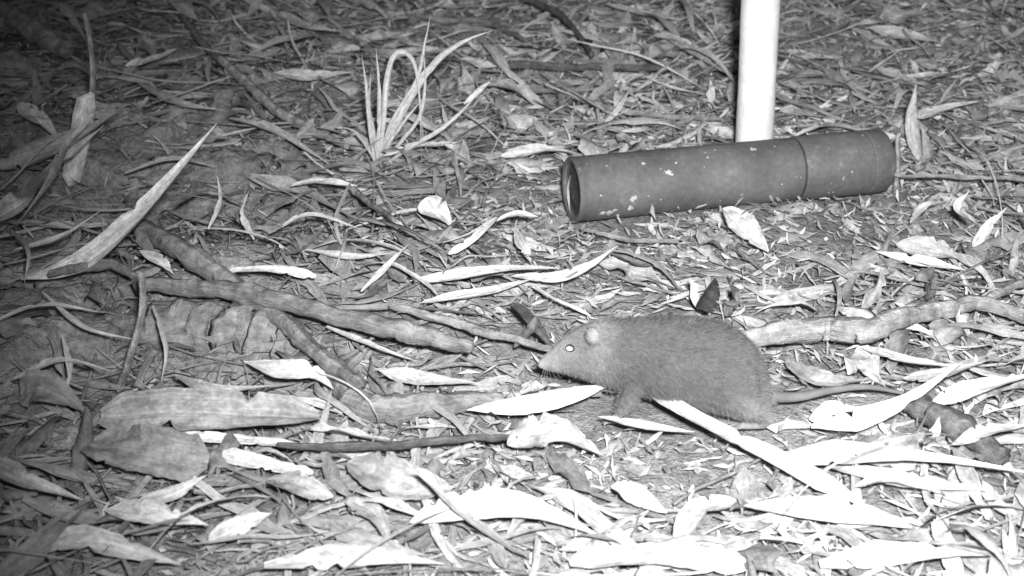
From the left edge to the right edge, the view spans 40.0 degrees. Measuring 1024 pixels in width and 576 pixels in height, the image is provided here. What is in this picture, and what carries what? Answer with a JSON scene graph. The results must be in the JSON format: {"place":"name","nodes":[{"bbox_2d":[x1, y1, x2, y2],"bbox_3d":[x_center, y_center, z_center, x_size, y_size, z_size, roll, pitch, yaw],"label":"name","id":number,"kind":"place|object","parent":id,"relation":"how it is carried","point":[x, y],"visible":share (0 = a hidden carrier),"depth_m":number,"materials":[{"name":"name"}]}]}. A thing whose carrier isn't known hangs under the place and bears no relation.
{"place":"outdoors","nodes":[
{"label":"outdoors","id":0,"kind":"place"},
{"bbox_2d":[0,0,1023,575],"bbox_3d":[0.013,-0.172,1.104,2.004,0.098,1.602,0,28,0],"label":"leaf litter","id":1,"kind":"object","parent":0,"point":[30,554],"visible":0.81,"depth_m":0.87,"materials":[{"name":"plant"}]},
{"bbox_2d":[16,102,55,134],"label":"dead leaf","id":2,"kind":"object","parent":1,"relation":"on","point":[24,108],"visible":0.88,"depth_m":1.01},
{"bbox_2d":[0,0,76,59],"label":"fallen stick","id":3,"kind":"object","parent":1,"relation":"on","point":[21,22],"visible":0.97,"depth_m":1.21,"materials":[{"name":"wood"}]},
{"bbox_2d":[0,454,82,499],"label":"dead leaf","id":4,"kind":"object","parent":1,"relation":"on","point":[13,471],"visible":1,"depth_m":0.65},
{"bbox_2d":[19,369,83,409],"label":"dead leaf","id":5,"kind":"object","parent":1,"relation":"on","point":[43,385],"visible":1,"depth_m":0.71,"materials":[{"name":"plant"}]},
{"bbox_2d":[14,209,102,250],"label":"dead leaf","id":6,"kind":"object","parent":1,"relation":"on","point":[47,240],"visible":0.98,"depth_m":0.81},
{"bbox_2d":[13,357,114,379],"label":"dead leaf","id":7,"kind":"object","parent":1,"relation":"on","point":[43,363],"visible":1,"depth_m":0.71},
{"bbox_2d":[59,3,85,39],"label":"dead leaf","id":8,"kind":"object","parent":1,"relation":"on","point":[65,9],"visible":1,"depth_m":1.26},
{"bbox_2d":[42,291,130,338],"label":"dead leaf","id":9,"kind":"object","parent":1,"relation":"on","point":[69,316],"visible":1,"depth_m":0.74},
{"bbox_2d":[47,258,137,279],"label":"fallen stick","id":10,"kind":"object","parent":1,"relation":"on","point":[114,265],"visible":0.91,"depth_m":0.79,"materials":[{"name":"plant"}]},
{"bbox_2d":[48,524,179,563],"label":"dead leaf","id":11,"kind":"object","parent":1,"relation":"on","point":[93,538],"visible":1,"depth_m":0.60,"materials":[{"name":"plant"}]},
{"bbox_2d":[116,271,156,392],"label":"dead stalk","id":12,"kind":"object","parent":1,"relation":"on","point":[129,357],"visible":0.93,"depth_m":0.73,"materials":[{"name":"wood"}]},
{"bbox_2d":[80,422,209,482],"bbox_3d":[-0.175,0.074,0.657,0.064,0.022,0.026,10,30,19],"label":"dead leaf","id":13,"kind":"object","parent":1,"relation":"on","point":[165,452],"visible":1,"depth_m":0.66,"materials":[{"name":"plant"}]},
{"bbox_2d":[125,49,175,66],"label":"dead leaf","id":14,"kind":"object","parent":1,"relation":"on","point":[148,59],"visible":1,"depth_m":1.17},
{"bbox_2d":[0,47,306,456],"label":"soil clods","id":15,"kind":"object","parent":1,"relation":"on","point":[25,348],"visible":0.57,"depth_m":0.85,"materials":[{"name":"soil"}]},
{"bbox_2d":[0,302,103,320],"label":"dead leaf","id":16,"kind":"object","parent":15,"relation":"on","point":[16,311],"visible":1,"depth_m":0.74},
{"bbox_2d":[0,104,127,228],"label":"broad leaf plant","id":17,"kind":"object","parent":15,"relation":"on","point":[12,204],"visible":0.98,"depth_m":0.94,"materials":[{"name":"plant"}]},
{"bbox_2d":[62,13,95,185],"bbox_3d":[-0.298,-0.126,0.961,0.032,0.125,0.016,0,28,0],"label":"dead leaf","id":18,"kind":"object","parent":15,"relation":"on","point":[83,112],"visible":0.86,"depth_m":0.96,"materials":[{"name":"grey plant"}]},
{"bbox_2d":[21,124,215,279],"bbox_3d":[-0.219,-0.043,0.782,0.118,0.084,0.021,-6,29,-11],"label":"standing leaf blade","id":19,"kind":"object","parent":15,"relation":"on","point":[112,236],"visible":1,"depth_m":0.79,"materials":[{"name":"plant"}]},
{"bbox_2d":[125,156,214,173],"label":"dead leaf","id":20,"kind":"object","parent":15,"relation":"on","point":[165,159],"visible":0.89,"depth_m":0.96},
{"bbox_2d":[139,250,172,273],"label":"dead leaf","id":21,"kind":"object","parent":1,"relation":"on","point":[155,257],"visible":1,"depth_m":0.80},
{"bbox_2d":[104,498,207,524],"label":"dead leaf","id":22,"kind":"object","parent":1,"relation":"on","point":[146,511],"visible":1,"depth_m":0.62,"materials":[{"name":"plant"}]},
{"bbox_2d":[152,305,167,380],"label":"dead leaf","id":23,"kind":"object","parent":1,"relation":"on","point":[162,332],"visible":1,"depth_m":0.73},
{"bbox_2d":[139,475,206,502],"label":"dead leaf","id":24,"kind":"object","parent":1,"relation":"on","point":[170,493],"visible":1,"depth_m":0.64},
{"bbox_2d":[139,82,225,110],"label":"dead leaf","id":25,"kind":"object","parent":1,"relation":"on","point":[161,94],"visible":1,"depth_m":1.06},
{"bbox_2d":[168,0,217,62],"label":"fallen stick","id":26,"kind":"object","parent":1,"relation":"on","point":[201,42],"visible":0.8,"depth_m":1.22,"materials":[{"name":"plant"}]},
{"bbox_2d":[169,0,197,20],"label":"dead leaf","id":27,"kind":"object","parent":26,"relation":"on","point":[185,7],"visible":1,"depth_m":1.28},
{"bbox_2d":[98,387,319,431],"bbox_3d":[-0.149,0.060,0.682,0.111,0.023,0.027,0,28,0],"label":"dead leaf","id":28,"kind":"object","parent":1,"relation":"on","point":[182,409],"visible":0.99,"depth_m":0.68,"materials":[{"name":"plant"}]},
{"bbox_2d":[135,297,308,359],"bbox_3d":[-0.161,0.026,0.785,0.107,0.042,0.040,7,29,13],"label":"dead leaf","id":29,"kind":"object","parent":1,"relation":"on","point":[188,322],"visible":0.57,"depth_m":0.77,"materials":[{"name":"grey plant"}]},
{"bbox_2d":[173,374,277,390],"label":"dead leaf","id":30,"kind":"object","parent":1,"relation":"on","point":[192,382],"visible":0.94,"depth_m":0.71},
{"bbox_2d":[181,430,294,445],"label":"dead leaf","id":31,"kind":"object","parent":1,"relation":"on","point":[212,436],"visible":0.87,"depth_m":0.68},
{"bbox_2d":[208,512,270,540],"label":"dead leaf","id":32,"kind":"object","parent":1,"relation":"on","point":[243,524],"visible":1,"depth_m":0.61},
{"bbox_2d":[133,219,366,388],"bbox_3d":[-0.149,0.003,0.780,0.020,0.028,0.223,-25,37,-38],"label":"fallen stick","id":33,"kind":"object","parent":1,"relation":"on","point":[200,261],"visible":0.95,"depth_m":0.79,"materials":[{"name":"wood"}]},
{"bbox_2d":[222,448,313,474],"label":"dead leaf","id":34,"kind":"object","parent":1,"relation":"on","point":[240,457],"visible":1,"depth_m":0.66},
{"bbox_2d":[229,265,315,278],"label":"dead leaf","id":35,"kind":"object","parent":1,"relation":"on","point":[297,272],"visible":1,"depth_m":0.79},
{"bbox_2d":[230,117,328,163],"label":"dead leaf","id":36,"kind":"object","parent":1,"relation":"on","point":[268,126],"visible":1,"depth_m":1.01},
{"bbox_2d":[216,55,350,149],"bbox_3d":[-0.182,-0.142,1.073,0.016,0.016,0.213,-18,33,-30],"label":"fallen stick","id":37,"kind":"object","parent":1,"relation":"on","point":[259,95],"visible":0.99,"depth_m":1.07,"materials":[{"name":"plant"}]},
{"bbox_2d":[243,359,332,388],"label":"dead leaf","id":38,"kind":"object","parent":1,"relation":"on","point":[292,368],"visible":1,"depth_m":0.71,"materials":[{"name":"plant"}]},
{"bbox_2d":[266,470,333,499],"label":"dead leaf","id":39,"kind":"object","parent":1,"relation":"on","point":[304,484],"visible":1,"depth_m":0.64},
{"bbox_2d":[131,276,473,353],"bbox_3d":[-0.115,0.011,0.763,0.202,0.017,0.021,9,29,17],"label":"fallen stick","id":40,"kind":"object","parent":1,"relation":"on","point":[406,331],"visible":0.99,"depth_m":0.75,"materials":[{"name":"wood"}]},
{"bbox_2d":[249,173,357,219],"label":"dead leaf","id":41,"kind":"object","parent":1,"relation":"on","point":[283,182],"visible":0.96,"depth_m":0.95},
{"bbox_2d":[277,12,337,30],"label":"dead leaf","id":42,"kind":"object","parent":1,"relation":"on","point":[286,16],"visible":0.95,"depth_m":1.25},
{"bbox_2d":[275,69,355,80],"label":"dead leaf","id":43,"kind":"object","parent":1,"relation":"on","point":[303,74],"visible":1,"depth_m":1.11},
{"bbox_2d":[278,212,359,229],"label":"dead leaf","id":44,"kind":"object","parent":1,"relation":"on","point":[301,215],"visible":1,"depth_m":0.83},
{"bbox_2d":[291,178,355,186],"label":"dead leaf","id":45,"kind":"object","parent":1,"relation":"on","point":[334,181],"visible":1,"depth_m":0.92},
{"bbox_2d":[306,249,388,259],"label":"dead leaf","id":46,"kind":"object","parent":1,"relation":"on","point":[336,254],"visible":1,"depth_m":0.81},
{"bbox_2d":[264,543,444,570],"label":"dead leaf","id":47,"kind":"object","parent":1,"relation":"on","point":[323,557],"visible":1,"depth_m":0.59,"materials":[{"name":"plant"}]},
{"bbox_2d":[332,174,396,222],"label":"fallen stick","id":48,"kind":"object","parent":1,"relation":"on","point":[357,193],"visible":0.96,"depth_m":0.89,"materials":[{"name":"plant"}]},
{"bbox_2d":[345,497,390,538],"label":"dead leaf","id":49,"kind":"object","parent":1,"relation":"on","point":[374,513],"visible":1,"depth_m":0.63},
{"bbox_2d":[326,326,414,360],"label":"dead leaf","id":50,"kind":"object","parent":1,"relation":"on","point":[357,338],"visible":1,"depth_m":0.75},
{"bbox_2d":[361,243,409,291],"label":"dead leaf","id":51,"kind":"object","parent":1,"relation":"on","point":[382,270],"visible":1,"depth_m":0.79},
{"bbox_2d":[276,434,516,452],"bbox_3d":[-0.055,0.073,0.670,0.116,0.010,0.013,-2,28,-4],"label":"fallen stick","id":52,"kind":"object","parent":1,"relation":"on","point":[345,446],"visible":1,"depth_m":0.67,"materials":[{"name":"wood"}]},
{"bbox_2d":[346,451,451,499],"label":"dead leaf","id":53,"kind":"object","parent":1,"relation":"on","point":[391,476],"visible":0.9,"depth_m":0.64,"materials":[{"name":"plant"}]},
{"bbox_2d":[340,15,489,164],"bbox_3d":[-0.065,-0.150,1.007,0.103,0.104,0.126,0,28,0],"label":"grass tuft","id":54,"kind":"object","parent":1,"relation":"on","point":[395,125],"visible":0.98,"depth_m":0.97,"materials":[{"name":"white plant"}]},
{"bbox_2d":[326,373,504,425],"bbox_3d":[-0.053,0.057,0.717,0.096,0.017,0.035,5,28,10],"label":"fallen stick","id":55,"kind":"object","parent":1,"relation":"on","point":[389,409],"visible":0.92,"depth_m":0.71,"materials":[{"name":"wood"}]},
{"bbox_2d":[383,141,458,155],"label":"dead leaf","id":56,"kind":"object","parent":1,"relation":"on","point":[432,144],"visible":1,"depth_m":0.99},
{"bbox_2d":[375,367,478,384],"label":"dead leaf","id":57,"kind":"object","parent":1,"relation":"on","point":[411,376],"visible":1,"depth_m":0.73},
{"bbox_2d":[417,195,451,225],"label":"dead leaf","id":58,"kind":"object","parent":1,"relation":"on","point":[431,206],"visible":0.99,"depth_m":0.88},
{"bbox_2d":[388,303,552,351],"bbox_3d":[-0.024,0.021,0.765,0.098,0.010,0.007,12,30,21],"label":"fallen stick","id":59,"kind":"object","parent":1,"relation":"on","point":[467,326],"visible":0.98,"depth_m":0.76,"materials":[{"name":"wood"}]},
{"bbox_2d":[415,13,528,42],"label":"fallen stick","id":60,"kind":"object","parent":1,"relation":"on","point":[442,20],"visible":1,"depth_m":1.29,"materials":[{"name":"wood"}]},
{"bbox_2d":[448,217,496,254],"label":"dead leaf","id":61,"kind":"object","parent":1,"relation":"on","point":[473,237],"visible":1,"depth_m":0.83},
{"bbox_2d":[421,279,530,302],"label":"dead leaf","id":62,"kind":"object","parent":1,"relation":"on","point":[465,293],"visible":1,"depth_m":0.79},
{"bbox_2d":[410,265,553,281],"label":"dead leaf","id":63,"kind":"object","parent":1,"relation":"on","point":[457,273],"visible":1,"depth_m":0.80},
{"bbox_2d":[410,487,594,533],"bbox_3d":[-0.002,0.100,0.622,0.086,0.022,0.011,0,28,0],"label":"dead leaf","id":64,"kind":"object","parent":1,"relation":"on","point":[488,502],"visible":1,"depth_m":0.62,"materials":[{"name":"plant"}]},
{"bbox_2d":[0,0,1023,575],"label":"twig litter","id":65,"kind":"object","parent":1,"relation":"on","point":[428,366],"visible":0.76,"depth_m":0.93,"materials":[{"name":"grey plant"}]},
{"bbox_2d":[916,267,937,300],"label":"dead leaf","id":66,"kind":"object","parent":65,"relation":"on","point":[925,275],"visible":1,"depth_m":0.82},
{"bbox_2d":[514,229,531,263],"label":"dead leaf","id":67,"kind":"object","parent":1,"relation":"on","point":[520,241],"visible":1,"depth_m":0.85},
{"bbox_2d":[509,303,551,345],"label":"dead leaf","id":68,"kind":"object","parent":1,"relation":"on","point":[525,313],"visible":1,"depth_m":0.77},
{"bbox_2d":[500,144,574,157],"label":"dead leaf","id":69,"kind":"object","parent":1,"relation":"on","point":[522,150],"visible":1,"depth_m":0.99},
{"bbox_2d":[467,384,608,414],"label":"dead leaf","id":70,"kind":"object","parent":1,"relation":"on","point":[542,401],"visible":0.98,"depth_m":0.70,"materials":[{"name":"plant"}]},
{"bbox_2d":[507,411,601,454],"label":"dead leaf","id":71,"kind":"object","parent":1,"relation":"on","point":[533,431],"visible":1,"depth_m":0.68,"materials":[{"name":"plant"}]},
{"bbox_2d":[522,0,594,57],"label":"fallen stick","id":72,"kind":"object","parent":1,"relation":"on","point":[558,13],"visible":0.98,"depth_m":1.24,"materials":[{"name":"wood"}]},
{"bbox_2d":[511,247,614,282],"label":"dead leaf","id":73,"kind":"object","parent":1,"relation":"on","point":[558,276],"visible":1,"depth_m":0.81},
{"bbox_2d":[482,59,671,71],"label":"fallen stick","id":74,"kind":"object","parent":1,"relation":"on","point":[533,65],"visible":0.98,"depth_m":1.16,"materials":[{"name":"wood"}]},
{"bbox_2d":[598,31,624,68],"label":"dead leaf","id":75,"kind":"object","parent":1,"relation":"on","point":[613,38],"visible":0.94,"depth_m":1.19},
{"bbox_2d":[582,227,678,243],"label":"fallen stick","id":76,"kind":"object","parent":1,"relation":"on","point":[618,237],"visible":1,"depth_m":0.87,"materials":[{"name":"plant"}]},
{"bbox_2d":[611,251,656,266],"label":"dead leaf","id":77,"kind":"object","parent":1,"relation":"on","point":[635,261],"visible":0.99,"depth_m":0.84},
{"bbox_2d":[554,89,721,120],"bbox_3d":[0.088,-0.137,1.073,0.145,0.013,0.032,16,32,28],"label":"fallen stick","id":78,"kind":"object","parent":1,"relation":"on","point":[635,112],"visible":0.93,"depth_m":1.05,"materials":[{"name":"wood"}]},
{"bbox_2d":[611,480,666,512],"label":"dead leaf","id":79,"kind":"object","parent":1,"relation":"on","point":[637,494],"visible":1,"depth_m":0.65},
{"bbox_2d":[604,3,679,20],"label":"dead leaf","id":80,"kind":"object","parent":1,"relation":"on","point":[632,10],"visible":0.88,"depth_m":1.28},
{"bbox_2d":[599,416,691,431],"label":"dead leaf","id":81,"kind":"object","parent":1,"relation":"on","point":[642,424],"visible":1,"depth_m":0.69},
{"bbox_2d":[569,542,746,573],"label":"dead leaf","id":82,"kind":"object","parent":1,"relation":"on","point":[704,558],"visible":1,"depth_m":0.61,"materials":[{"name":"plant"}]},
{"bbox_2d":[660,31,724,72],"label":"dead leaf","id":83,"kind":"object","parent":1,"relation":"on","point":[697,54],"visible":0.94,"depth_m":1.19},
{"bbox_2d":[673,494,736,536],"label":"dead leaf","id":84,"kind":"object","parent":1,"relation":"on","point":[691,515],"visible":1,"depth_m":0.63,"materials":[{"name":"plant"}]},
{"bbox_2d":[696,278,719,311],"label":"dead leaf","id":85,"kind":"object","parent":1,"relation":"on","point":[709,297],"visible":1,"depth_m":0.77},
{"bbox_2d":[536,312,903,429],"bbox_3d":[0.106,0.040,0.711,0.189,0.060,0.051,0,28,0],"label":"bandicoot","id":86,"kind":"object","parent":1,"relation":"on","point":[708,365],"visible":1,"depth_m":0.69,"materials":[{"name":"fur"}]},
{"bbox_2d":[562,129,895,222],"bbox_3d":[0.145,-0.075,0.942,0.226,0.047,0.045,-7,29,-13],"label":"plastic tube canister","id":87,"kind":"object","parent":1,"relation":"on","point":[711,176],"visible":1,"depth_m":0.92,"materials":[{"name":"plastic"}]},
{"bbox_2d":[723,284,740,316],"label":"dead leaf","id":88,"kind":"object","parent":1,"relation":"on","point":[730,306],"visible":1,"depth_m":0.79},
{"bbox_2d":[722,206,768,251],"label":"dead leaf","id":89,"kind":"object","parent":1,"relation":"on","point":[746,226],"visible":1,"depth_m":0.87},
{"bbox_2d":[651,396,858,502],"bbox_3d":[0.112,0.076,0.674,0.119,0.010,0.013,23,36,36],"label":"dead leaf","id":90,"kind":"object","parent":1,"relation":"on","point":[806,472],"visible":1,"depth_m":0.67,"materials":[{"name":"plant"}]},
{"bbox_2d":[735,0,780,141],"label":"white pole","id":91,"kind":"object","parent":1,"relation":"on","point":[758,48],"visible":0.62,"depth_m":0.94,"materials":[{"name":"paint"}]},
{"bbox_2d":[784,360,860,385],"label":"dead leaf","id":92,"kind":"object","parent":1,"relation":"on","point":[815,375],"visible":1,"depth_m":0.72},
{"bbox_2d":[743,496,911,527],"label":"dead leaf","id":93,"kind":"object","parent":1,"relation":"on","point":[830,509],"visible":1,"depth_m":0.63,"materials":[{"name":"plant"}]},
{"bbox_2d":[809,400,854,422],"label":"dead leaf","id":94,"kind":"object","parent":1,"relation":"on","point":[824,410],"visible":1,"depth_m":0.69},
{"bbox_2d":[861,268,885,308],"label":"dead leaf","id":95,"kind":"object","parent":1,"relation":"on","point":[872,295],"visible":0.92,"depth_m":0.80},
{"bbox_2d":[740,294,1023,348],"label":"fallen stick","id":96,"kind":"object","parent":1,"relation":"on","point":[885,323],"visible":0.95,"depth_m":0.76,"materials":[{"name":"wood"}]},
{"bbox_2d":[811,362,961,430],"bbox_3d":[0.188,0.057,0.689,0.082,0.023,0.018,-8,29,-15],"label":"dead leaf","id":97,"kind":"object","parent":1,"relation":"on","point":[864,417],"visible":1,"depth_m":0.68,"materials":[{"name":"plant"}]},
{"bbox_2d":[854,469,934,489],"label":"dead leaf","id":98,"kind":"object","parent":1,"relation":"on","point":[887,475],"visible":1,"depth_m":0.65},
{"bbox_2d":[892,132,901,194],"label":"twig shoot","id":99,"kind":"object","parent":1,"relation":"on","point":[897,157],"visible":0.97,"depth_m":0.96,"materials":[{"name":"grey plant"}]},
{"bbox_2d":[819,540,987,568],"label":"dead leaf","id":100,"kind":"object","parent":1,"relation":"on","point":[876,554],"visible":1,"depth_m":0.60,"materials":[{"name":"plant"}]},
{"bbox_2d":[787,439,1023,472],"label":"dead leaf","id":101,"kind":"object","parent":1,"relation":"on","point":[826,452],"visible":0.97,"depth_m":0.66,"materials":[{"name":"plant"}]},
{"bbox_2d":[869,25,942,42],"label":"dead leaf","id":102,"kind":"object","parent":1,"relation":"on","point":[888,30],"visible":1,"depth_m":1.21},
{"bbox_2d":[828,465,985,490],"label":"dead leaf","id":103,"kind":"object","parent":1,"relation":"on","point":[865,471],"visible":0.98,"depth_m":0.65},
{"bbox_2d":[861,347,954,366],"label":"dead leaf","id":104,"kind":"object","parent":1,"relation":"on","point":[895,356],"visible":0.99,"depth_m":0.73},
{"bbox_2d":[905,86,932,159],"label":"dead leaf","id":105,"kind":"object","parent":1,"relation":"on","point":[913,136],"visible":0.96,"depth_m":1.02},
{"bbox_2d":[875,251,964,269],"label":"dead leaf","id":106,"kind":"object","parent":1,"relation":"on","point":[924,259],"visible":1,"depth_m":0.85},
{"bbox_2d":[896,235,957,258],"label":"dead leaf","id":107,"kind":"object","parent":1,"relation":"on","point":[929,246],"visible":1,"depth_m":0.87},
{"bbox_2d":[903,361,985,381],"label":"dead leaf","id":108,"kind":"object","parent":1,"relation":"on","point":[926,375],"visible":0.87,"depth_m":0.72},
{"bbox_2d":[918,101,978,118],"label":"dead leaf","id":109,"kind":"object","parent":1,"relation":"on","point":[923,113],"visible":0.97,"depth_m":1.07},
{"bbox_2d":[902,390,1010,465],"bbox_3d":[0.218,0.069,0.692,0.016,0.017,0.061,-19,34,-32],"label":"fallen stick","id":110,"kind":"object","parent":1,"relation":"on","point":[955,422],"visible":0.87,"depth_m":0.69,"materials":[{"name":"wood"}]},
{"bbox_2d":[894,173,1023,181],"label":"fallen stick","id":111,"kind":"object","parent":1,"relation":"on","point":[959,176],"visible":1,"depth_m":0.95,"materials":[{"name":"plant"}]},
{"bbox_2d":[933,374,1023,404],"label":"dead leaf","id":112,"kind":"object","parent":1,"relation":"on","point":[962,390],"visible":1,"depth_m":0.70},
{"bbox_2d":[952,423,1023,444],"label":"dead leaf","id":113,"kind":"object","parent":1,"relation":"on","point":[977,433],"visible":1,"depth_m":0.68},
{"bbox_2d":[972,208,1005,246],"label":"dead leaf","id":114,"kind":"object","parent":1,"relation":"on","point":[983,233],"visible":1,"depth_m":0.88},
{"bbox_2d":[960,279,1023,313],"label":"fallen stick","id":115,"kind":"object","parent":1,"relation":"on","point":[1004,290],"visible":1,"depth_m":0.81,"materials":[{"name":"wood"}]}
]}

